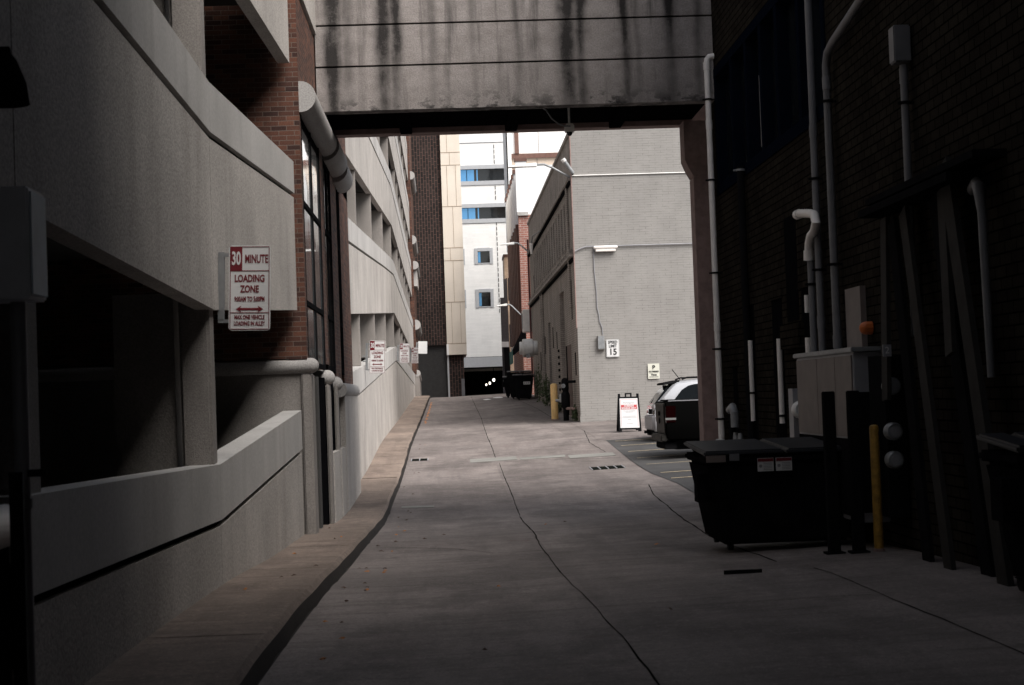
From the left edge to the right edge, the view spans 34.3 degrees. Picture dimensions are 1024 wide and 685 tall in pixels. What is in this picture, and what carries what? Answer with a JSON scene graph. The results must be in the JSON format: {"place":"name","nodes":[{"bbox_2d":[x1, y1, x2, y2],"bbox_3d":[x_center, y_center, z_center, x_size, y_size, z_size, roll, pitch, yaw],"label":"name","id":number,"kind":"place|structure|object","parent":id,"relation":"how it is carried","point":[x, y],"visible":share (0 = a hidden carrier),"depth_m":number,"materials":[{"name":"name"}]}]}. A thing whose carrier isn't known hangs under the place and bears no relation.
{"place":"outdoors","nodes":[
{"label":"outdoors","id":0,"kind":"place"},
{"bbox_2d":[36,0,360,533],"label":"stair tower","id":1,"kind":"structure","parent":0,"point":[300,358],"depth_m":22.88,"materials":[{"name":"red brick"}]},
{"bbox_2d":[300,114,325,371],"bbox_3d":[-3.043,-1.430,24.674,0.205,3.680,3.180,-2,-2,-2],"label":"window","id":2,"kind":"structure","parent":1,"relation":"in","point":[310,152],"depth_m":24.67,"materials":[{"name":"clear glass"}]},
{"bbox_2d":[319,377,328,524],"bbox_3d":[-3.078,1.720,25.776,0.400,2.340,0.230,-2,-2,-2],"label":"door leaf","id":3,"kind":"structure","parent":1,"relation":"in","point":[322,404],"depth_m":25.68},
{"bbox_2d":[322,155,335,373],"bbox_3d":[-3.158,-1.328,27.785,0.205,3.680,1.550,-2,-2,-2],"label":"window","id":4,"kind":"structure","parent":1,"relation":"in","point":[326,173],"depth_m":27.81,"materials":[{"name":"glass"}]},
{"bbox_2d":[325,383,340,452],"bbox_3d":[-3.062,1.206,27.781,0.160,1.190,3.000,-2,-2,-2],"label":"low window","id":5,"kind":"structure","parent":1,"relation":"in","point":[332,383],"depth_m":27.50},
{"bbox_2d":[335,187,344,374],"bbox_3d":[-3.172,-1.244,30.460,0.035,3.680,0.800,-2,-2,-2],"label":"window","id":6,"kind":"structure","parent":1,"relation":"in","point":[337,193],"depth_m":30.48,"materials":[{"name":"black glass"}]},
{"bbox_2d":[83,396,430,684],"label":"sidewalk","id":7,"kind":"structure","parent":0,"point":[231,632],"depth_m":12.78,"materials":[{"name":"concrete"}]},
{"bbox_2d":[8,472,27,684],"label":"black post","id":8,"kind":"object","parent":7,"relation":"on","point":[18,591],"visible":1,"depth_m":6.63,"materials":[{"name":"metal"}]},
{"bbox_2d":[0,186,47,684],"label":"utility box","id":9,"kind":"object","parent":7,"relation":"on","point":[23,263],"visible":0.8,"depth_m":6.88,"materials":[{"name":"grey paint"}]},
{"bbox_2d":[509,331,525,364],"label":"awning","id":10,"kind":"object","parent":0,"point":[515,350],"visible":0.82,"depth_m":90.65,"materials":[{"name":"black fabric"}]},
{"bbox_2d":[522,309,531,332],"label":"air conditioner","id":11,"kind":"object","parent":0,"point":[525,322],"visible":0.82,"depth_m":88.48,"materials":[{"name":"white plastic"}]},
{"bbox_2d":[570,418,651,440],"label":"apron","id":12,"kind":"object","parent":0,"point":[602,430],"visible":0.11,"depth_m":50.13,"materials":[{"name":"concrete"}]},
{"bbox_2d":[617,393,641,431],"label":"sidewalk sign","id":13,"kind":"object","parent":12,"relation":"on","point":[628,414],"visible":1,"depth_m":49.24,"materials":[{"name":"white plastic"}]},
{"bbox_2d":[258,393,1023,684],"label":"road","id":14,"kind":"structure","parent":0,"point":[595,586],"depth_m":13.26,"materials":[{"name":"concrete"}]},
{"bbox_2d":[500,279,510,392],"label":"utility pole","id":15,"kind":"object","parent":14,"relation":"on","point":[505,339],"depth_m":116.15,"materials":[{"name":"black metal"}]},
{"bbox_2d":[502,376,510,397],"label":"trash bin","id":16,"kind":"object","parent":14,"relation":"on","point":[505,383],"visible":0.69,"depth_m":88.65,"materials":[{"name":"black plastic"}]},
{"bbox_2d":[315,0,718,440],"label":"skybridge","id":17,"kind":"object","parent":14,"relation":"on","point":[387,68],"visible":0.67,"depth_m":26.22,"materials":[{"name":"concrete"}]},
{"bbox_2d":[544,108,573,135],"bbox_3d":[0.732,-3.621,27.057,0.552,0.525,0.182,-2,-2,-2],"label":"security camera","id":18,"kind":"object","parent":17,"relation":"attached to","point":[569,128],"visible":0.91,"depth_m":27.01,"materials":[{"name":"black plastic"}]},
{"bbox_2d":[506,370,531,398],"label":"dumpster","id":19,"kind":"object","parent":14,"relation":"on","point":[509,378],"visible":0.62,"depth_m":86.47,"materials":[{"name":"black plastic"}]},
{"bbox_2d":[512,374,533,399],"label":"dumpster","id":20,"kind":"object","parent":14,"relation":"on","point":[522,384],"visible":0.98,"depth_m":84.28,"materials":[{"name":"black plastic"}]},
{"bbox_2d":[535,364,542,401],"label":"weed clump","id":21,"kind":"object","parent":14,"relation":"on","point":[538,383],"visible":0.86,"depth_m":79.92,"materials":[{"name":"green plant"}]},
{"bbox_2d":[541,373,550,405],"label":"weed clump","id":22,"kind":"object","parent":14,"relation":"on","point":[545,391],"visible":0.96,"depth_m":74.00,"materials":[{"name":"green plant"}]},
{"bbox_2d":[550,383,558,419],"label":"bollard","id":23,"kind":"object","parent":14,"relation":"on","point":[554,396],"visible":0.92,"depth_m":60.45,"materials":[{"name":"metal"}]},
{"bbox_2d":[555,378,576,420],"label":"gas meter","id":24,"kind":"object","parent":14,"relation":"on","point":[564,398],"visible":1,"depth_m":59.17,"materials":[{"name":"black metal"}]},
{"bbox_2d":[570,404,577,420],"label":"weed clump","id":25,"kind":"object","parent":14,"relation":"on","point":[575,414],"visible":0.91,"depth_m":58.51,"materials":[{"name":"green plant"}]},
{"bbox_2d":[589,465,625,469],"bbox_3d":[2.208,2.908,38.559,0.774,0.082,0.850,-2,-2,-2],"label":"drain grate","id":26,"kind":"object","parent":14,"relation":"on","point":[607,467],"visible":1,"depth_m":38.52,"materials":[{"name":"metal"}]},
{"bbox_2d":[724,569,761,574],"bbox_3d":[2.031,2.022,14.602,0.335,0.058,0.026,-2,-2,6],"label":"drain grate","id":27,"kind":"object","parent":14,"relation":"on","point":[726,572],"visible":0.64,"depth_m":14.59,"materials":[{"name":"black metal"}]},
{"bbox_2d":[683,437,850,549],"bbox_3d":[2.777,1.605,17.811,1.734,1.109,1.508,-2,-2,-2],"label":"dumpster","id":28,"kind":"object","parent":14,"relation":"on","point":[762,490],"visible":0.82,"depth_m":17.16,"materials":[{"name":"black metal"}]},
{"bbox_2d":[821,391,845,554],"bbox_3d":[3.095,1.284,16.092,0.180,1.621,0.180,-2,-2,-2],"label":"guard post","id":29,"kind":"object","parent":14,"relation":"on","point":[831,473],"visible":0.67,"depth_m":16.04,"materials":[{"name":"black metal"}]},
{"bbox_2d":[846,390,870,553],"bbox_3d":[3.313,1.268,16.001,0.180,1.611,0.180,-2,-2,-2],"label":"guard post","id":30,"kind":"object","parent":14,"relation":"on","point":[855,472],"visible":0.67,"depth_m":15.95,"materials":[{"name":"black metal"}]},
{"bbox_2d":[869,425,884,551],"bbox_3d":[3.514,1.426,16.003,0.112,1.270,0.112,-2,-2,-2],"label":"bollard","id":31,"kind":"object","parent":14,"relation":"on","point":[876,488],"visible":0.91,"depth_m":15.97,"materials":[{"name":"metal"}]},
{"bbox_2d":[887,216,934,561],"bbox_3d":[3.619,0.418,15.089,0.053,3.216,1.134,-2,-2,1],"label":"leaning board","id":32,"kind":"object","parent":14,"relation":"on","point":[923,511],"visible":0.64,"depth_m":15.03,"materials":[{"name":"black wood"}]},
{"bbox_2d":[882,344,891,356],"bbox_3d":[3.505,0.075,15.522,0.080,0.110,0.018,-2,-2,-2],"label":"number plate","id":33,"kind":"object","parent":32,"relation":"attached to","point":[886,349],"visible":1,"depth_m":15.52,"materials":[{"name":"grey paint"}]},
{"bbox_2d":[899,205,956,569],"bbox_3d":[3.615,0.374,14.489,0.056,3.284,1.510,-2,-2,2],"label":"leaning board","id":34,"kind":"object","parent":14,"relation":"on","point":[940,495],"visible":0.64,"depth_m":14.41,"materials":[{"name":"wood"}]},
{"bbox_2d":[929,194,995,576],"bbox_3d":[3.730,0.323,13.794,0.055,3.347,1.546,-2,-2,1],"label":"leaning board","id":35,"kind":"object","parent":14,"relation":"on","point":[973,471],"visible":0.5,"depth_m":13.55,"materials":[{"name":"black wood"}]},
{"bbox_2d":[941,156,1014,586],"bbox_3d":[3.660,0.205,13.145,0.066,3.542,1.628,-2,-2,2],"label":"leaning board","id":36,"kind":"object","parent":14,"relation":"on","point":[982,424],"visible":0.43,"depth_m":13.13,"materials":[{"name":"wood"}]},
{"bbox_2d":[976,432,1023,590],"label":"dumpster","id":37,"kind":"object","parent":14,"relation":"on","point":[1005,468],"visible":1,"depth_m":11.72,"materials":[{"name":"black metal"}]},
{"bbox_2d":[606,437,693,491],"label":"parking lot","id":38,"kind":"structure","parent":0,"point":[650,456],"depth_m":40.09,"materials":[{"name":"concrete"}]},
{"bbox_2d":[644,369,697,435],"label":"parked suv","id":39,"kind":"object","parent":38,"relation":"on","point":[676,388],"visible":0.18,"depth_m":44.88,"materials":[{"name":"silver metal"}]},
{"bbox_2d":[651,398,699,451],"bbox_3d":[6.410,1.802,40.528,5.850,1.950,1.996,-2,-2,-2],"label":"pickup truck","id":40,"kind":"object","parent":38,"relation":"on","point":[677,420],"visible":0.27,"depth_m":39.48,"materials":[{"name":"black paint"}]},
{"bbox_2d":[730,359,739,432],"bbox_3d":[3.448,1.384,25.288,0.080,2.270,0.550,-2,-2,-2],"label":"pipe","id":41,"kind":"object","parent":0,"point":[733,362],"depth_m":25.26,"materials":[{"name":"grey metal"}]},
{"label":"ground","id":42,"kind":"structure","parent":0,"visible":0},
{"bbox_2d":[0,0,303,684],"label":"parking garage","id":43,"kind":"structure","parent":42,"relation":"on","point":[136,145],"depth_m":11.89,"materials":[{"name":"concrete"}]},
{"bbox_2d":[0,546,11,684],"bbox_3d":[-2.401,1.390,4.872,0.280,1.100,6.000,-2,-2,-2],"label":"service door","id":44,"kind":"structure","parent":43,"relation":"in","point":[5,614],"depth_m":7.79,"materials":[{"name":"metal"}]},
{"bbox_2d":[0,46,29,107],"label":"wall lamp","id":45,"kind":"object","parent":43,"relation":"attached to","point":[13,89],"visible":1,"depth_m":7.11,"materials":[{"name":"black metal"}]},
{"bbox_2d":[218,245,270,330],"bbox_3d":[-2.437,-0.489,14.918,0.551,0.765,0.036,0,-2,6],"label":"loading zone sign","id":46,"kind":"object","parent":43,"relation":"attached to","point":[249,284],"visible":1,"depth_m":14.90,"materials":[{"name":"metal"}]},
{"bbox_2d":[345,136,414,478],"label":"parking garage","id":47,"kind":"structure","parent":42,"relation":"on","point":[379,255],"depth_m":52.49,"materials":[{"name":"concrete"}]},
{"bbox_2d":[363,340,384,372],"bbox_3d":[-3.319,0.347,39.938,0.551,0.790,0.036,0,-2,6],"label":"loading zone sign","id":48,"kind":"object","parent":47,"relation":"attached to","point":[377,356],"visible":1,"depth_m":39.92,"materials":[{"name":"metal"}]},
{"bbox_2d":[396,343,408,362],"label":"loading zone sign","id":49,"kind":"object","parent":47,"relation":"attached to","point":[404,352],"visible":1,"depth_m":64.51,"materials":[{"name":"metal"}]},
{"bbox_2d":[409,348,417,362],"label":"loading zone sign","id":50,"kind":"object","parent":47,"relation":"attached to","point":[414,355],"visible":0.99,"depth_m":83.91,"materials":[{"name":"metal"}]},
{"bbox_2d":[361,136,421,395],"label":"stair tower","id":51,"kind":"structure","parent":42,"relation":"on","point":[412,240],"depth_m":97.64,"materials":[{"name":"red brick"}]},
{"bbox_2d":[416,341,426,353],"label":"blank sign","id":52,"kind":"object","parent":51,"relation":"attached to","point":[422,347],"visible":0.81,"depth_m":90.91,"materials":[{"name":"metal"}]},
{"bbox_2d":[411,134,466,397],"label":"brown tower","id":53,"kind":"structure","parent":42,"relation":"on","point":[439,258],"depth_m":104.11,"materials":[{"name":"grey brick"}]},
{"bbox_2d":[418,345,447,397],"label":"roller door","id":54,"kind":"structure","parent":53,"relation":"in","point":[432,396],"depth_m":104.19,"materials":[{"name":"metal"}]},
{"bbox_2d":[459,133,507,395],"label":"white building","id":55,"kind":"structure","parent":42,"relation":"on","point":[483,196],"depth_m":135.39,"materials":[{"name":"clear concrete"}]},
{"bbox_2d":[460,168,503,180],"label":"window","id":56,"kind":"structure","parent":55,"relation":"in","point":[471,174],"depth_m":135.72,"materials":[{"name":"blue glass"}]},
{"bbox_2d":[474,248,492,263],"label":"window","id":57,"kind":"structure","parent":55,"relation":"in","point":[485,256],"depth_m":135.29,"materials":[{"name":"white glass"}]},
{"bbox_2d":[462,207,505,218],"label":"window","id":58,"kind":"structure","parent":55,"relation":"in","point":[486,212],"depth_m":135.62,"materials":[{"name":"blue glass"}]},
{"bbox_2d":[475,289,493,307],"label":"window","id":59,"kind":"structure","parent":55,"relation":"in","point":[484,297],"depth_m":135.32,"materials":[{"name":"white glass"}]},
{"bbox_2d":[502,254,513,372],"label":"tan building","id":60,"kind":"structure","parent":42,"relation":"on","point":[505,264],"depth_m":118.25,"materials":[{"name":"brick"}]},
{"bbox_2d":[504,158,551,394],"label":"red brick building","id":61,"kind":"structure","parent":42,"relation":"on","point":[525,187],"depth_m":96.80,"materials":[{"name":"brick"}]},
{"bbox_2d":[497,303,520,314],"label":"street lamp","id":62,"kind":"object","parent":61,"relation":"attached to","point":[506,304],"visible":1,"depth_m":93.14,"materials":[{"name":"metal"}]},
{"bbox_2d":[503,131,565,252],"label":"panel building","id":63,"kind":"structure","parent":42,"relation":"on","point":[538,147],"depth_m":122.06,"materials":[{"name":"metal"}]},
{"bbox_2d":[527,128,696,421],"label":"grey building","id":64,"kind":"structure","parent":42,"relation":"on","point":[645,304],"depth_m":57.35,"materials":[{"name":"brick"}]},
{"bbox_2d":[500,242,530,254],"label":"street lamp","id":65,"kind":"object","parent":64,"relation":"attached to","point":[511,243],"visible":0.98,"depth_m":86.25,"materials":[{"name":"metal"}]},
{"bbox_2d":[519,339,537,357],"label":"exhaust fan","id":66,"kind":"object","parent":64,"relation":"attached to","point":[528,348],"visible":1,"depth_m":82.98,"materials":[{"name":"metal"}]},
{"bbox_2d":[527,239,532,375],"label":"wall pipe","id":67,"kind":"object","parent":64,"relation":"attached to","point":[529,305],"depth_m":88.08,"materials":[{"name":"metal"}]},
{"bbox_2d":[529,231,540,253],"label":"gooseneck lamp","id":68,"kind":"object","parent":64,"relation":"attached to","point":[531,247],"visible":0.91,"depth_m":77.19,"materials":[{"name":"metal"}]},
{"bbox_2d":[508,162,569,177],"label":"street lamp","id":69,"kind":"object","parent":64,"relation":"attached to","point":[535,164],"visible":1,"depth_m":57.67,"materials":[{"name":"metal"}]},
{"bbox_2d":[539,295,543,385],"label":"wall pipe","id":70,"kind":"object","parent":64,"relation":"attached to","point":[541,339],"depth_m":77.72,"materials":[{"name":"metal"}]},
{"bbox_2d":[541,294,545,380],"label":"wall pipe","id":71,"kind":"object","parent":64,"relation":"attached to","point":[543,339],"depth_m":76.52,"materials":[{"name":"metal"}]},
{"bbox_2d":[561,158,573,174],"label":"flood light","id":72,"kind":"object","parent":64,"relation":"attached to","point":[567,165],"visible":1,"depth_m":57.12,"materials":[{"name":"metal"}]},
{"bbox_2d":[566,346,569,414],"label":"dark doorway","id":73,"kind":"structure","parent":64,"relation":"in","point":[566,346],"depth_m":62.72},
{"bbox_2d":[565,189,571,307],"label":"wall pipe","id":74,"kind":"object","parent":64,"relation":"attached to","point":[568,247],"depth_m":59.12,"materials":[{"name":"metal"}]},
{"bbox_2d":[567,344,572,414],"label":"door","id":75,"kind":"structure","parent":64,"relation":"in","point":[569,357],"depth_m":61.22,"materials":[{"name":"brown paint"}]},
{"bbox_2d":[593,248,602,334],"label":"conduit","id":76,"kind":"object","parent":64,"relation":"attached to","point":[596,291],"visible":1,"depth_m":57.19,"materials":[{"name":"metal"}]},
{"bbox_2d":[597,335,604,349],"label":"meter box","id":77,"kind":"object","parent":64,"relation":"attached to","point":[601,341],"visible":1,"depth_m":57.03,"materials":[{"name":"grey paint"}]},
{"bbox_2d":[593,245,617,251],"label":"tube light","id":78,"kind":"object","parent":64,"relation":"attached to","point":[608,248],"visible":1,"depth_m":57.13,"materials":[{"name":"white plastic"}]},
{"bbox_2d":[606,339,619,356],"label":"speed limit sign","id":79,"kind":"object","parent":64,"relation":"attached to","point":[612,347],"visible":1,"depth_m":57.14,"materials":[{"name":"metal"}]},
{"bbox_2d":[572,172,684,175],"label":"conduit","id":80,"kind":"object","parent":64,"relation":"attached to","point":[628,174],"visible":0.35,"depth_m":57.37,"materials":[{"name":"metal"}]},
{"bbox_2d":[575,243,691,251],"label":"conduit","id":81,"kind":"object","parent":64,"relation":"attached to","point":[639,245],"visible":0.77,"depth_m":57.28,"materials":[{"name":"metal"}]},
{"bbox_2d":[648,363,659,378],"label":"parking sign","id":82,"kind":"object","parent":64,"relation":"attached to","point":[653,371],"visible":1,"depth_m":57.17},
{"bbox_2d":[711,0,1023,576],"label":"brick building","id":83,"kind":"structure","parent":42,"relation":"on","point":[965,64],"depth_m":17.06,"materials":[{"name":"brown brick"}]},
{"bbox_2d":[702,53,727,439],"bbox_3d":[3.230,-0.992,26.184,0.232,7.188,0.120,-2,-2,-2],"label":"drain pipe","id":84,"kind":"object","parent":83,"relation":"attached to","point":[713,233],"visible":0.94,"depth_m":26.16,"materials":[{"name":"white plastic"}]},
{"bbox_2d":[716,403,742,439],"bbox_3d":[3.321,1.465,24.355,0.150,1.159,3.900,-2,-2,-2],"label":"vent pipe","id":85,"kind":"object","parent":83,"relation":"attached to","point":[733,414],"visible":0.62,"depth_m":24.57,"materials":[{"name":"grey metal"}]},
{"bbox_2d":[733,166,754,438],"bbox_3d":[3.368,-0.003,23.754,0.188,5.050,0.135,-3,-2,31],"label":"drain pipe","id":86,"kind":"object","parent":83,"relation":"attached to","point":[739,170],"visible":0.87,"depth_m":23.74,"materials":[{"name":"black metal"}]},
{"bbox_2d":[741,295,758,439],"bbox_3d":[3.482,0.911,23.953,0.080,3.130,0.950,-2,-2,-2],"label":"pipe","id":87,"kind":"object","parent":83,"relation":"in","point":[752,301],"depth_m":23.66,"materials":[{"name":"metal"}]},
{"bbox_2d":[747,340,755,420],"bbox_3d":[3.419,0.544,23.688,0.127,1.150,0.087,-3,-2,27],"label":"pipe stub","id":88,"kind":"object","parent":83,"relation":"attached to","point":[751,379],"visible":1,"depth_m":23.66,"materials":[{"name":"white plastic"}]},
{"bbox_2d":[713,0,825,195],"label":"window","id":89,"kind":"structure","parent":83,"relation":"in","point":[761,105],"depth_m":22.37,"materials":[{"name":"black glass"}]},
{"bbox_2d":[768,288,786,437],"bbox_3d":[3.559,0.859,21.905,0.080,3.100,0.850,-2,-2,-2],"label":"pipe","id":90,"kind":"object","parent":83,"relation":"in","point":[775,296],"depth_m":22.00,"materials":[{"name":"brown metal"}]},
{"bbox_2d":[776,339,786,422],"bbox_3d":[3.489,0.500,21.559,0.130,1.100,0.089,-1,-2,-32],"label":"pipe stub","id":91,"kind":"object","parent":83,"relation":"attached to","point":[782,415],"visible":0.96,"depth_m":21.53,"materials":[{"name":"white plastic"}]},
{"bbox_2d":[788,388,799,436],"bbox_3d":[3.474,1.118,19.697,0.315,1.150,0.438,-2,-2,-2],"label":"pipe stub","id":92,"kind":"object","parent":83,"relation":"attached to","point":[793,412],"visible":0.3,"depth_m":19.68,"materials":[{"name":"grey paint"}]},
{"bbox_2d":[797,276,809,352],"bbox_3d":[3.626,0.778,20.058,0.080,3.140,0.750,-2,-2,-2],"label":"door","id":93,"kind":"structure","parent":83,"relation":"in","point":[801,282],"depth_m":20.19,"materials":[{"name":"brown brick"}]},
{"bbox_2d":[804,295,808,312],"bbox_3d":[3.522,-0.462,19.830,0.060,0.210,0.060,-2,-2,-2],"label":"pipe stub","id":94,"kind":"object","parent":83,"relation":"attached to","point":[806,300],"visible":0.82,"depth_m":19.80,"materials":[{"name":"white plastic"}]},
{"bbox_2d":[805,337,810,352],"bbox_3d":[3.542,0.342,19.764,0.080,0.800,0.080,-2,-2,-2],"label":"pipe stub","id":95,"kind":"object","parent":83,"relation":"attached to","point":[807,345],"visible":0.22,"depth_m":19.74,"materials":[{"name":"white plastic"}]},
{"bbox_2d":[805,260,817,351],"bbox_3d":[3.504,-0.415,19.217,0.206,1.080,0.100,-2,-2,-2],"label":"drain pipe","id":96,"kind":"object","parent":83,"relation":"attached to","point":[811,284],"visible":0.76,"depth_m":19.18,"materials":[{"name":"grey plastic"}]},
{"bbox_2d":[792,209,819,260],"bbox_3d":[3.425,-1.262,19.177,0.133,0.637,0.870,-2,-2,-5],"label":"pipe trap","id":97,"kind":"object","parent":96,"relation":"attached to","point":[812,215],"visible":1,"depth_m":19.10,"materials":[{"name":"white plastic"}]},
{"bbox_2d":[804,0,825,350],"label":"drain pipe","id":98,"kind":"object","parent":83,"relation":"attached to","point":[815,178],"visible":0.96,"depth_m":19.03,"materials":[{"name":"grey plastic"}]},
{"bbox_2d":[793,346,890,522],"bbox_3d":[3.521,0.959,17.881,0.350,1.750,2.800,-2,-2,-2],"label":"electrical cabinet","id":99,"kind":"object","parent":83,"relation":"attached to","point":[840,372],"visible":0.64,"depth_m":17.07,"materials":[{"name":"metal"}]},
{"bbox_2d":[820,0,864,348],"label":"drain pipe","id":100,"kind":"object","parent":83,"relation":"attached to","point":[828,101],"visible":0.94,"depth_m":18.21,"materials":[{"name":"grey plastic"}]},
{"bbox_2d":[859,321,872,334],"bbox_3d":[3.625,-0.147,17.030,0.130,0.133,0.140,-2,-2,-2],"label":"alarm bell","id":101,"kind":"object","parent":83,"relation":"attached to","point":[865,328],"visible":1,"depth_m":16.98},
{"bbox_2d":[868,354,909,517],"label":"meter bank","id":102,"kind":"structure","parent":83,"relation":"attached to","point":[888,417],"depth_m":15.83,"materials":[{"name":"black metal"}]},
{"bbox_2d":[888,25,915,335],"bbox_3d":[3.630,-1.484,15.271,0.180,2.860,0.180,-2,-2,-2],"label":"electrical conduit","id":103,"kind":"object","parent":83,"relation":"attached to","point":[899,46],"visible":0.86,"depth_m":15.23,"materials":[{"name":"grey plastic"}]},
{"bbox_2d":[858,148,1006,218],"bbox_3d":[3.603,-1.356,14.545,0.300,0.160,3.500,-2,-2,-2],"label":"canopy rail","id":104,"kind":"object","parent":83,"relation":"attached to","point":[927,185],"visible":0.93,"depth_m":13.99,"materials":[{"name":"black metal"}]},
{"bbox_2d":[880,216,891,400],"bbox_3d":[3.543,-0.320,15.741,0.140,1.751,0.359,-2,-2,-2],"label":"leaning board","id":105,"kind":"object","parent":104,"relation":"hanging from","point":[885,311],"visible":1,"depth_m":15.70,"materials":[{"name":"wood"}]},
{"bbox_2d":[937,189,956,356],"bbox_3d":[3.617,-0.598,13.820,0.089,1.444,0.509,-2,-2,13],"label":"leaning board","id":106,"kind":"object","parent":104,"relation":"hanging from","point":[948,306],"visible":0.79,"depth_m":13.75,"materials":[{"name":"wood"}]},
{"bbox_2d":[967,177,994,377],"bbox_3d":[3.723,-0.521,13.185,0.105,1.601,0.592,-2,-2,10],"label":"elbow pipe","id":107,"kind":"object","parent":83,"relation":"attached to","point":[976,187],"visible":1,"depth_m":12.93,"materials":[{"name":"grey plastic"}]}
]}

